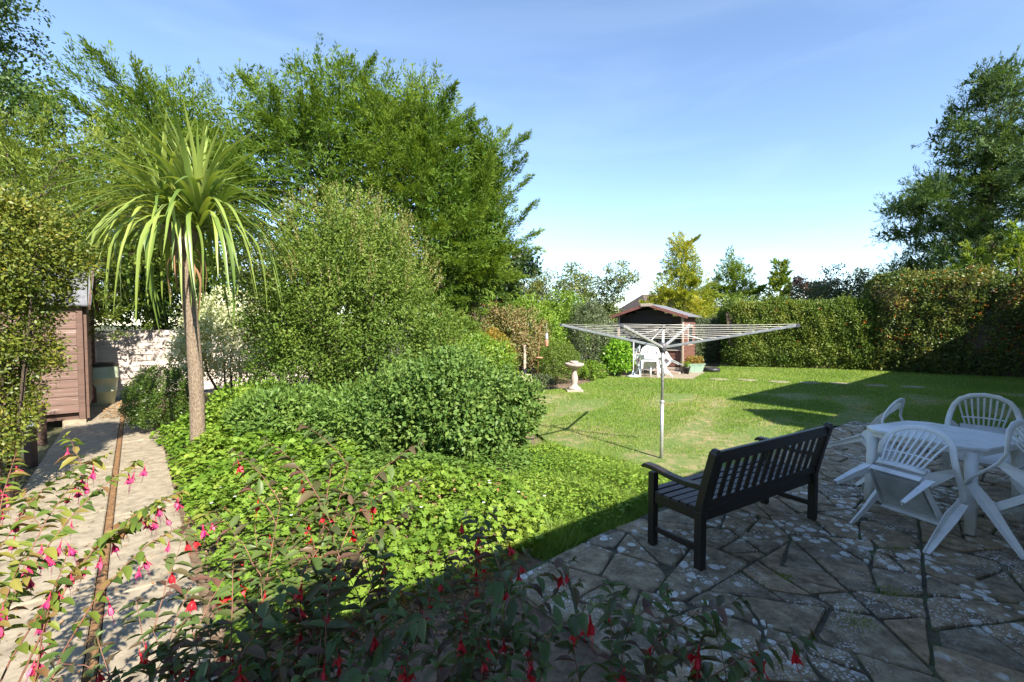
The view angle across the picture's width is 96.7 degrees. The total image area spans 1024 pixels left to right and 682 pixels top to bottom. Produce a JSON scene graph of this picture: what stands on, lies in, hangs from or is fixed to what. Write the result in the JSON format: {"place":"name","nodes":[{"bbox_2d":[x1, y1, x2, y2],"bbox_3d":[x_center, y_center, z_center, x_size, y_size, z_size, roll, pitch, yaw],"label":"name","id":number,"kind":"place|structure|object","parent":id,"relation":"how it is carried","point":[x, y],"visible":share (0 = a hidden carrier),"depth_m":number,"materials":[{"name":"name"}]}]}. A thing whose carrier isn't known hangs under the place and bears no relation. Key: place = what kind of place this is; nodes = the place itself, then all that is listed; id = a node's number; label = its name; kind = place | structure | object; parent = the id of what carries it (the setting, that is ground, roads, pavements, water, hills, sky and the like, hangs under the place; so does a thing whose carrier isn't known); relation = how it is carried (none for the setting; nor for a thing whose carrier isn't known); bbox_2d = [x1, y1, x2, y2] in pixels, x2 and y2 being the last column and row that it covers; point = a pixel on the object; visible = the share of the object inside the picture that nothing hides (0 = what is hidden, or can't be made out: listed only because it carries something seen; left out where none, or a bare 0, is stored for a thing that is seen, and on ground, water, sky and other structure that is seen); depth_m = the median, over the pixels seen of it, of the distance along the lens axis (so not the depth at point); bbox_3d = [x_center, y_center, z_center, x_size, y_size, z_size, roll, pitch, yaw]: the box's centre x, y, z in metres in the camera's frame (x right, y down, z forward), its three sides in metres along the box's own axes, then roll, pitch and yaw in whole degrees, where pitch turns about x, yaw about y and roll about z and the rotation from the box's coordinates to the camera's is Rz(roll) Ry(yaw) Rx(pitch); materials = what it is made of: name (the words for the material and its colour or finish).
{"place":"outdoors","nodes":[
{"label":"outdoors","id":0,"kind":"place"},
{"bbox_2d":[0,401,220,681],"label":"path","id":1,"kind":"structure","parent":0,"point":[156,483],"depth_m":3.47,"materials":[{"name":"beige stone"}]},
{"bbox_2d":[0,177,104,503],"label":"golden shrub","id":2,"kind":"object","parent":1,"relation":"on","point":[21,297],"visible":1,"depth_m":4.46,"materials":[{"name":"green plant"}]},
{"bbox_2d":[90,362,119,405],"bbox_3d":[-8.995,0.963,9.927,0.670,0.990,0.670,0,2,0],"label":"water butt","id":3,"kind":"object","parent":1,"relation":"on","point":[105,377],"visible":0.58,"depth_m":9.79,"materials":[{"name":"green plastic"}]},
{"bbox_2d":[97,400,128,418],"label":"fallen leaves","id":4,"kind":"object","parent":1,"relation":"on","point":[112,410],"visible":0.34,"depth_m":9.10,"materials":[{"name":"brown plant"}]},
{"bbox_2d":[42,420,454,681],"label":"fuchsia","id":5,"kind":"object","parent":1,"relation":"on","point":[252,658],"visible":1,"depth_m":1.33,"materials":[{"name":"green plant"}]},
{"bbox_2d":[115,362,660,681],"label":"soil bed","id":6,"kind":"object","parent":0,"point":[562,670],"visible":0.07,"depth_m":2.87,"materials":[{"name":"brown soil"}]},
{"bbox_2d":[2,452,11,476],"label":"shade plants","id":7,"kind":"object","parent":6,"relation":"on","point":[3,467],"visible":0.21,"depth_m":5.45,"materials":[{"name":"green plant"}]},
{"bbox_2d":[0,431,230,681],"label":"fuchsia","id":8,"kind":"object","parent":6,"relation":"on","point":[53,603],"visible":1,"depth_m":1.65,"materials":[{"name":"green plant"}]},
{"bbox_2d":[7,31,283,330],"bbox_3d":[-9.358,-3.045,11.796,6.260,8.842,4.785,-1,2,-29],"label":"cypress tree","id":9,"kind":"object","parent":6,"relation":"on","point":[139,99],"visible":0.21,"depth_m":11.08,"materials":[{"name":"green plant"}]},
{"bbox_2d":[118,362,205,430],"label":"clipped bush","id":10,"kind":"object","parent":6,"relation":"on","point":[143,391],"visible":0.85,"depth_m":7.27,"materials":[{"name":"green plant"}]},
{"bbox_2d":[13,85,311,446],"bbox_3d":[-4.259,-0.718,5.881,3.364,4.538,3.013,0,2,0],"label":"cordyline palm","id":11,"kind":"object","parent":6,"relation":"on","point":[188,180],"visible":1,"depth_m":5.68,"materials":[{"name":"green plant"}]},
{"bbox_2d":[94,241,266,329],"bbox_3d":[-9.234,-0.669,12.182,5.556,3.991,2.266,0,2,0],"label":"ivy bush","id":12,"kind":"object","parent":6,"relation":"on","point":[173,314],"visible":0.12,"depth_m":11.69,"materials":[{"name":"green plant"}]},
{"bbox_2d":[159,284,293,389],"bbox_3d":[-5.550,0.130,9.320,2.654,2.604,1.878,0,2,0],"label":"variegated shrub","id":13,"kind":"object","parent":6,"relation":"on","point":[229,346],"visible":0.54,"depth_m":8.83,"materials":[{"name":"green plant"}]},
{"bbox_2d":[205,375,307,435],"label":"climbing bush","id":14,"kind":"object","parent":6,"relation":"on","point":[216,404],"visible":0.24,"depth_m":6.87,"materials":[{"name":"green plant"}]},
{"bbox_2d":[149,406,380,513],"bbox_3d":[-3.145,1.260,6.169,2.610,0.591,4.190,-2,3,-41],"label":"leafy cover","id":15,"kind":"object","parent":6,"relation":"on","point":[206,448],"visible":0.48,"depth_m":5.28,"materials":[{"name":"green plant"}]},
{"bbox_2d":[216,377,341,445],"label":"leafy perennial","id":16,"kind":"object","parent":6,"relation":"on","point":[254,404],"visible":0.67,"depth_m":6.12,"materials":[{"name":"green plant"}]},
{"bbox_2d":[167,31,467,385],"bbox_3d":[-5.247,-3.487,12.775,8.218,9.650,5.823,0,2,0],"label":"cypress tree","id":17,"kind":"object","parent":6,"relation":"on","point":[287,133],"visible":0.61,"depth_m":11.72,"materials":[{"name":"green plant"}]},
{"bbox_2d":[253,254,390,386],"bbox_3d":[-4.020,-0.283,9.858,3.002,3.385,2.282,-1,2,-17],"label":"evergreen bush","id":18,"kind":"object","parent":6,"relation":"on","point":[323,332],"visible":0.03,"depth_m":9.41,"materials":[{"name":"green plant"}]},
{"bbox_2d":[221,180,473,394],"bbox_3d":[-2.634,-0.625,7.846,4.057,4.223,3.286,0,2,0],"label":"shrub","id":19,"kind":"object","parent":6,"relation":"on","point":[397,292],"visible":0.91,"depth_m":7.15,"materials":[{"name":"green plant"}]},
{"bbox_2d":[298,376,422,456],"bbox_3d":[-1.925,1.031,6.120,1.809,1.152,1.493,0,2,0],"label":"leafy perennial","id":20,"kind":"object","parent":6,"relation":"on","point":[334,407],"visible":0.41,"depth_m":5.75,"materials":[{"name":"green plant"}]},
{"bbox_2d":[184,458,551,645],"bbox_3d":[-1.427,1.388,3.786,3.605,0.469,2.814,0,2,0],"label":"geranium cover","id":21,"kind":"object","parent":6,"relation":"on","point":[446,533],"visible":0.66,"depth_m":3.64,"materials":[{"name":"green plant"}]},
{"bbox_2d":[210,480,545,528],"bbox_3d":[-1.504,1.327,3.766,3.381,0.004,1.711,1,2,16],"label":"border flowers","id":22,"kind":"object","parent":21,"relation":"on","point":[410,480],"visible":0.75,"depth_m":3.87,"materials":[{"name":"pink plant"}]},
{"bbox_2d":[205,465,538,641],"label":"yellowed leaves","id":23,"kind":"object","parent":6,"relation":"on","point":[497,483],"visible":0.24,"depth_m":4.04,"materials":[{"name":"yellow plant"}]},
{"bbox_2d":[268,569,519,665],"bbox_3d":[-0.641,1.693,2.859,1.614,0.081,0.835,-1,2,-16],"label":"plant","id":24,"kind":"object","parent":6,"relation":"on","point":[413,592],"visible":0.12,"depth_m":2.87,"materials":[{"name":"brown plant"}]},
{"bbox_2d":[319,58,510,333],"bbox_3d":[-2.733,-3.322,13.035,5.064,9.302,5.761,-1,3,-32],"label":"cypress tree","id":25,"kind":"object","parent":6,"relation":"on","point":[443,108],"visible":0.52,"depth_m":12.19,"materials":[{"name":"green plant"}]},
{"bbox_2d":[317,441,551,486],"bbox_3d":[-1.035,1.394,5.852,3.089,0.331,2.254,0,2,0],"label":"leafy cover","id":26,"kind":"object","parent":6,"relation":"on","point":[420,455],"visible":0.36,"depth_m":5.34,"materials":[{"name":"green plant"}]},
{"bbox_2d":[341,335,549,468],"bbox_3d":[-0.856,0.763,6.150,2.736,1.673,2.061,0,2,0],"label":"round shrub","id":27,"kind":"object","parent":6,"relation":"on","point":[477,405],"visible":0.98,"depth_m":5.62,"materials":[{"name":"green plant"}]},
{"bbox_2d":[408,309,485,362],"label":"border shrub","id":28,"kind":"object","parent":6,"relation":"on","point":[471,324],"visible":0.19,"depth_m":11.38,"materials":[{"name":"green plant"}]},
{"bbox_2d":[431,330,522,376],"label":"border shrub","id":29,"kind":"object","parent":6,"relation":"on","point":[488,343],"visible":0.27,"depth_m":9.27,"materials":[{"name":"green plant"}]},
{"bbox_2d":[413,113,545,326],"bbox_3d":[-1.220,-2.837,13.838,4.172,8.271,3.902,-2,3,-37],"label":"cypress tree","id":30,"kind":"object","parent":6,"relation":"on","point":[488,157],"visible":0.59,"depth_m":13.40,"materials":[{"name":"green plant"}]},
{"bbox_2d":[440,247,543,318],"bbox_3d":[-0.944,-1.639,17.583,4.404,5.503,3.021,0,2,0],"label":"dark tree","id":31,"kind":"object","parent":6,"relation":"on","point":[530,265],"visible":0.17,"depth_m":17.53,"materials":[{"name":"green plant"}]},
{"bbox_2d":[481,327,517,369],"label":"golden dome bush","id":32,"kind":"object","parent":6,"relation":"on","point":[490,332],"visible":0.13,"depth_m":12.80,"materials":[{"name":"yellow plant"}]},
{"bbox_2d":[459,303,553,373],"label":"brown topped shrub","id":33,"kind":"object","parent":6,"relation":"on","point":[516,320],"visible":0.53,"depth_m":13.86,"materials":[{"name":"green plant"}]},
{"bbox_2d":[392,505,630,681],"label":"fuchsia","id":34,"kind":"object","parent":6,"relation":"on","point":[470,667],"visible":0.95,"depth_m":1.23,"materials":[{"name":"green plant"}]},
{"bbox_2d":[509,373,532,382],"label":"plant","id":35,"kind":"object","parent":6,"relation":"on","point":[525,378],"visible":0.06,"depth_m":12.26,"materials":[{"name":"green plant"}]},
{"bbox_2d":[488,295,555,371],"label":"border shrub","id":36,"kind":"object","parent":6,"relation":"on","point":[521,310],"visible":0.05,"depth_m":16.74,"materials":[{"name":"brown plant"}]},
{"bbox_2d":[524,345,525,373],"bbox_3d":[0.380,0.716,13.436,0.070,1.200,0.070,0,2,0],"label":"short post","id":37,"kind":"object","parent":6,"relation":"on","point":[524,359],"visible":0.56,"depth_m":13.39,"materials":[{"name":"beige wood"}]},
{"bbox_2d":[494,290,573,375],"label":"mixed shrub","id":38,"kind":"object","parent":6,"relation":"on","point":[555,322],"visible":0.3,"depth_m":15.31,"materials":[{"name":"green plant"}]},
{"bbox_2d":[535,321,545,373],"bbox_3d":[0.807,0.360,12.923,0.334,1.850,0.234,0,2,0],"label":"feeder pole","id":39,"kind":"object","parent":6,"relation":"on","point":[538,357],"visible":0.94,"depth_m":12.90,"materials":[{"name":"metal"}]},
{"bbox_2d":[545,327,547,345],"bbox_3d":[0.980,-0.174,12.902,0.110,0.640,0.107,0,2,0],"label":"bird feeder","id":40,"kind":"object","parent":39,"relation":"hanging from","point":[546,339],"visible":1,"depth_m":12.87,"materials":[{"name":"orange"}]},
{"bbox_2d":[531,372,560,388],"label":"plant","id":41,"kind":"object","parent":6,"relation":"on","point":[547,379],"visible":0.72,"depth_m":12.69,"materials":[{"name":"green plant"}]},
{"bbox_2d":[534,340,580,381],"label":"clipped bush","id":42,"kind":"object","parent":6,"relation":"on","point":[556,366],"visible":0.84,"depth_m":13.69,"materials":[{"name":"green plant"}]},
{"bbox_2d":[538,288,594,364],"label":"border shrub","id":43,"kind":"object","parent":6,"relation":"on","point":[569,297],"visible":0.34,"depth_m":17.06,"materials":[{"name":"green plant"}]},
{"bbox_2d":[499,443,667,539],"bbox_3d":[0.777,1.476,5.070,1.967,0.200,2.994,0,2,0],"label":"weed patch","id":44,"kind":"object","parent":6,"relation":"on","point":[574,454],"visible":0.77,"depth_m":4.79,"materials":[{"name":"green plant"}]},
{"bbox_2d":[564,299,614,372],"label":"olive shrub","id":45,"kind":"object","parent":6,"relation":"on","point":[591,308],"visible":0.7,"depth_m":15.57,"materials":[{"name":"green plant"}]},
{"bbox_2d":[578,359,608,379],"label":"plant","id":46,"kind":"object","parent":6,"relation":"on","point":[587,367],"visible":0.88,"depth_m":14.60,"materials":[{"name":"green plant"}]},
{"bbox_2d":[499,436,694,560],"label":"long grass","id":47,"kind":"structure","parent":6,"relation":"on","point":[563,538],"depth_m":4.34,"materials":[{"name":"green plant"}]},
{"bbox_2d":[554,580,820,681],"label":"fuchsia","id":48,"kind":"object","parent":6,"relation":"on","point":[662,660],"visible":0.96,"depth_m":1.21,"materials":[{"name":"green plant"}]},
{"bbox_2d":[0,325,836,517],"bbox_3d":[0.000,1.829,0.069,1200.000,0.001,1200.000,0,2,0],"label":"ground","id":49,"kind":"structure","parent":0,"point":[54,429],"depth_m":7.27,"materials":[{"name":"brown soil"}]},
{"bbox_2d":[23,427,37,466],"bbox_3d":[-6.144,1.353,5.808,0.090,0.500,0.090,0,2,0],"label":"edging post","id":50,"kind":"object","parent":49,"relation":"on","point":[31,459],"visible":0.66,"depth_m":5.78,"materials":[{"name":"brown wood"}]},
{"bbox_2d":[36,403,47,444],"bbox_3d":[-7.083,1.254,6.845,0.090,0.620,0.090,0,2,0],"label":"edging post","id":51,"kind":"object","parent":49,"relation":"on","point":[42,437],"visible":0.59,"depth_m":6.82,"materials":[{"name":"wood"}]},
{"bbox_2d":[0,267,98,427],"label":"shed","id":52,"kind":"structure","parent":49,"relation":"on","point":[74,391],"depth_m":7.95,"materials":[{"name":"wood"}]},
{"bbox_2d":[0,0,114,200],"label":"broadleaf tree","id":53,"kind":"object","parent":49,"relation":"on","point":[8,77],"visible":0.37,"depth_m":11.67,"materials":[{"name":"green plant"}]},
{"bbox_2d":[0,90,205,344],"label":"golden cypress","id":54,"kind":"object","parent":49,"relation":"on","point":[15,161],"visible":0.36,"depth_m":8.81,"materials":[{"name":"green plant"}]},
{"bbox_2d":[76,330,314,395],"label":"stone wall","id":55,"kind":"structure","parent":49,"relation":"on","point":[130,354],"depth_m":11.03,"materials":[{"name":"white stone"}]},
{"bbox_2d":[489,259,642,363],"bbox_3d":[1.958,-1.234,19.524,6.871,4.546,3.690,0,2,0],"label":"wispy tree","id":56,"kind":"object","parent":49,"relation":"on","point":[538,285],"visible":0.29,"depth_m":18.90,"materials":[{"name":"green plant"}]},
{"bbox_2d":[570,294,627,359],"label":"border tree","id":57,"kind":"object","parent":49,"relation":"on","point":[618,311],"visible":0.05,"depth_m":21.33,"materials":[{"name":"green plant"}]},
{"bbox_2d":[611,294,702,334],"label":"distant house","id":58,"kind":"structure","parent":49,"relation":"on","point":[633,303],"depth_m":45.33,"materials":[{"name":"brown tile"}]},
{"bbox_2d":[638,230,725,325],"bbox_3d":[9.121,-2.551,24.491,5.184,6.900,3.986,0,2,0],"label":"golden conifer","id":59,"kind":"object","parent":49,"relation":"on","point":[670,297],"visible":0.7,"depth_m":23.81,"materials":[{"name":"green plant"}]},
{"bbox_2d":[684,294,706,335],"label":"golden conifer","id":60,"kind":"object","parent":49,"relation":"on","point":[692,304],"visible":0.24,"depth_m":20.40,"materials":[{"name":"yellow plant"}]},
{"bbox_2d":[695,315,726,363],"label":"variegated hedge","id":61,"kind":"object","parent":49,"relation":"on","point":[709,352],"visible":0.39,"depth_m":19.97,"materials":[{"name":"green plant"}]},
{"bbox_2d":[702,245,767,317],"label":"green conifer","id":62,"kind":"object","parent":49,"relation":"on","point":[733,273],"visible":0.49,"depth_m":27.35,"materials":[{"name":"green plant"}]},
{"bbox_2d":[713,292,757,312],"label":"rounded tree","id":63,"kind":"object","parent":49,"relation":"on","point":[735,297],"visible":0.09,"depth_m":25.04,"materials":[{"name":"green plant"}]},
{"bbox_2d":[758,257,794,298],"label":"green conifer","id":64,"kind":"object","parent":49,"relation":"on","point":[780,278],"visible":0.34,"depth_m":30.59,"materials":[{"name":"green plant"}]},
{"bbox_2d":[786,273,835,302],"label":"purple tree","id":65,"kind":"object","parent":49,"relation":"on","point":[796,284],"visible":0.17,"depth_m":29.37,"materials":[{"name":"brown plant"}]},
{"bbox_2d":[790,260,917,309],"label":"fruit tree","id":66,"kind":"object","parent":49,"relation":"on","point":[825,287],"visible":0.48,"depth_m":24.84,"materials":[{"name":"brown plant"}]},
{"bbox_2d":[863,43,1023,284],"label":"monterey cypress","id":67,"kind":"object","parent":49,"relation":"on","point":[988,185],"visible":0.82,"depth_m":19.01,"materials":[{"name":"green plant"}]},
{"bbox_2d":[944,217,1023,283],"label":"young conifer","id":68,"kind":"object","parent":49,"relation":"on","point":[1004,257],"visible":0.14,"depth_m":17.05,"materials":[{"name":"green plant"}]},
{"bbox_2d":[0,0,1023,324],"label":"sky","id":69,"kind":"structure","parent":0,"point":[767,130],"materials":[{"name":"blue"}]},
{"bbox_2d":[603,371,703,378],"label":"terrace","id":70,"kind":"structure","parent":0,"point":[691,375],"depth_m":15.57,"materials":[{"name":"stone"}]},
{"bbox_2d":[595,335,636,376],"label":"glossy shrub","id":71,"kind":"object","parent":70,"relation":"on","point":[615,365],"visible":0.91,"depth_m":15.22,"materials":[{"name":"green plant"}]},
{"bbox_2d":[626,342,639,376],"bbox_3d":[4.050,0.614,15.184,0.440,1.150,0.433,0,2,0],"label":"parasol base","id":72,"kind":"object","parent":70,"relation":"on","point":[633,374],"visible":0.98,"depth_m":15.16,"materials":[{"name":"white plastic"}]},
{"bbox_2d":[630,345,641,373],"bbox_3d":[4.290,0.665,15.771,0.574,0.924,0.650,45,6,3],"label":"plastic chair","id":73,"kind":"object","parent":70,"relation":"on","point":[635,356],"visible":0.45,"depth_m":15.56,"materials":[{"name":"white plastic"}]},
{"bbox_2d":[639,345,659,376],"bbox_3d":[4.569,0.679,15.131,0.650,0.924,0.574,0,-38,12],"label":"plastic chair","id":74,"kind":"object","parent":70,"relation":"on","point":[647,362],"visible":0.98,"depth_m":15.10,"materials":[{"name":"white plastic"}]},
{"bbox_2d":[635,353,664,376],"bbox_3d":[4.750,0.812,15.642,0.800,0.722,0.800,-1,2,-29],"label":"plastic table","id":75,"kind":"object","parent":70,"relation":"on","point":[650,367],"visible":0.62,"depth_m":15.46,"materials":[{"name":"white plastic"}]},
{"bbox_2d":[642,347,660,373],"bbox_3d":[4.981,0.650,16.288,0.650,0.924,0.574,0,14,12],"label":"plastic chair","id":76,"kind":"object","parent":70,"relation":"on","point":[656,363],"visible":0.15,"depth_m":16.16,"materials":[{"name":"white plastic"}]},
{"bbox_2d":[608,303,701,373],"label":"summerhouse","id":77,"kind":"structure","parent":70,"relation":"on","point":[645,313],"depth_m":16.82,"materials":[{"name":"brown wood"}]},
{"bbox_2d":[640,323,648,352],"bbox_3d":[4.978,0.130,17.073,0.310,1.600,0.039,1,3,34],"label":"door","id":78,"kind":"structure","parent":77,"relation":"in","point":[643,328],"depth_m":17.04,"materials":[{"name":"white glass"}]},
{"bbox_2d":[650,323,657,365],"bbox_3d":[5.257,0.136,16.889,0.300,1.600,0.039,1,3,34],"label":"door","id":79,"kind":"structure","parent":77,"relation":"in","point":[655,325],"depth_m":16.85,"materials":[{"name":"white glass"}]},
{"bbox_2d":[687,325,692,344],"bbox_3d":[6.687,-0.221,17.084,0.054,0.750,0.750,1,3,34],"label":"window","id":80,"kind":"structure","parent":77,"relation":"in","point":[690,330],"depth_m":17.02,"materials":[{"name":"white glass"}]},
{"bbox_2d":[656,351,682,375],"bbox_3d":[5.284,0.679,15.604,0.924,0.574,0.650,42,6,3],"label":"plastic chair","id":81,"kind":"object","parent":70,"relation":"on","point":[668,358],"visible":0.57,"depth_m":15.38,"materials":[{"name":"white plastic"}]},
{"bbox_2d":[682,361,690,373],"bbox_3d":[6.124,0.921,16.065,0.405,0.470,0.364,0,2,0],"label":"flower pot","id":82,"kind":"object","parent":70,"relation":"on","point":[686,369],"visible":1,"depth_m":15.97,"materials":[{"name":"black plastic"}]},
{"bbox_2d":[686,355,705,371],"bbox_3d":[6.647,0.817,16.639,0.755,0.634,0.409,0,2,-6],"label":"flower trough","id":83,"kind":"object","parent":70,"relation":"on","point":[697,365],"visible":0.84,"depth_m":16.52,"materials":[{"name":"green metal"}]},
{"bbox_2d":[502,421,1023,681],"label":"patio","id":84,"kind":"structure","parent":0,"point":[959,617],"depth_m":3.10,"materials":[{"name":"stone"}]},
{"bbox_2d":[641,422,832,570],"bbox_3d":[1.929,1.167,3.844,1.672,0.895,0.672,-1,3,-32],"label":"garden bench","id":85,"kind":"object","parent":84,"relation":"on","point":[715,488],"visible":1,"depth_m":3.57,"materials":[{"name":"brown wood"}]},
{"bbox_2d":[618,544,916,681],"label":"moss tufts","id":86,"kind":"object","parent":84,"relation":"on","point":[853,624],"visible":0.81,"depth_m":2.77,"materials":[{"name":"green plant"}]},
{"bbox_2d":[826,398,923,486],"bbox_3d":[4.069,1.098,4.991,0.624,0.551,0.887,-1,-39,-34],"label":"plastic chair","id":87,"kind":"object","parent":84,"relation":"on","point":[881,418],"visible":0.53,"depth_m":4.97,"materials":[{"name":"white plastic"}]},
{"bbox_2d":[833,425,968,553],"bbox_3d":[3.319,1.185,3.836,0.887,0.551,0.624,-32,12,-16],"label":"plastic chair","id":88,"kind":"object","parent":84,"relation":"on","point":[902,487],"visible":0.99,"depth_m":3.77,"materials":[{"name":"white plastic"}]},
{"bbox_2d":[863,421,1023,535],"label":"plastic table","id":89,"kind":"object","parent":84,"relation":"on","point":[972,445],"visible":0.69,"depth_m":4.07,"materials":[{"name":"white plastic"}]},
{"bbox_2d":[942,393,1023,469],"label":"plastic chair","id":90,"kind":"object","parent":84,"relation":"on","point":[989,460],"visible":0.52,"depth_m":4.99,"materials":[{"name":"white plastic"}]},
{"bbox_2d":[965,419,1023,559],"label":"plastic chair","id":91,"kind":"object","parent":84,"relation":"on","point":[994,512],"visible":1,"depth_m":3.57,"materials":[{"name":"white plastic"}]},
{"bbox_2d":[534,367,1023,476],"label":"lawn","id":92,"kind":"structure","parent":0,"point":[685,461],"depth_m":8.52,"materials":[{"name":"green plant"}]},
{"bbox_2d":[565,362,583,391],"bbox_3d":[1.640,0.956,11.984,0.510,0.750,0.506,0,2,0],"label":"bird bath","id":93,"kind":"object","parent":92,"relation":"on","point":[574,386],"visible":0.95,"depth_m":11.89,"materials":[{"name":"beige stone"}]},
{"bbox_2d":[559,323,799,458],"bbox_3d":[1.970,0.709,5.971,2.167,1.876,2.167,0,2,-11],"label":"rotary dryer","id":94,"kind":"object","parent":92,"relation":"on","point":[662,346],"visible":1,"depth_m":5.92,"materials":[{"name":"metal"}]},
{"bbox_2d":[703,367,719,371],"bbox_3d":[7.350,1.050,16.751,0.589,0.143,0.590,0,2,0],"label":"tyre","id":95,"kind":"object","parent":92,"relation":"on","point":[711,369],"visible":0.97,"depth_m":16.54,"materials":[{"name":"black rubber"}]},
{"bbox_2d":[716,290,883,369],"bbox_3d":[11.692,-0.485,18.809,5.990,3.148,2.563,1,2,22],"label":"clipped hedge","id":96,"kind":"object","parent":92,"relation":"on","point":[827,334],"visible":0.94,"depth_m":18.02,"materials":[{"name":"green plant"}]},
{"bbox_2d":[865,384,887,386],"bbox_3d":[10.403,1.288,12.988,0.604,0.052,0.417,-1,2,-21],"label":"stepping stone","id":97,"kind":"object","parent":92,"relation":"on","point":[876,385],"visible":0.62,"depth_m":12.93,"materials":[{"name":"stone"}]},
{"bbox_2d":[901,385,926,388],"bbox_3d":[11.176,1.298,12.707,0.583,0.052,0.467,1,2,20],"label":"stepping stone","id":98,"kind":"object","parent":92,"relation":"on","point":[919,387],"visible":0.44,"depth_m":12.72,"materials":[{"name":"stone"}]},
{"bbox_2d":[863,258,1023,377],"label":"berry hedge","id":99,"kind":"object","parent":92,"relation":"on","point":[964,322],"visible":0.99,"depth_m":15.78,"materials":[{"name":"green plant"}]}
]}

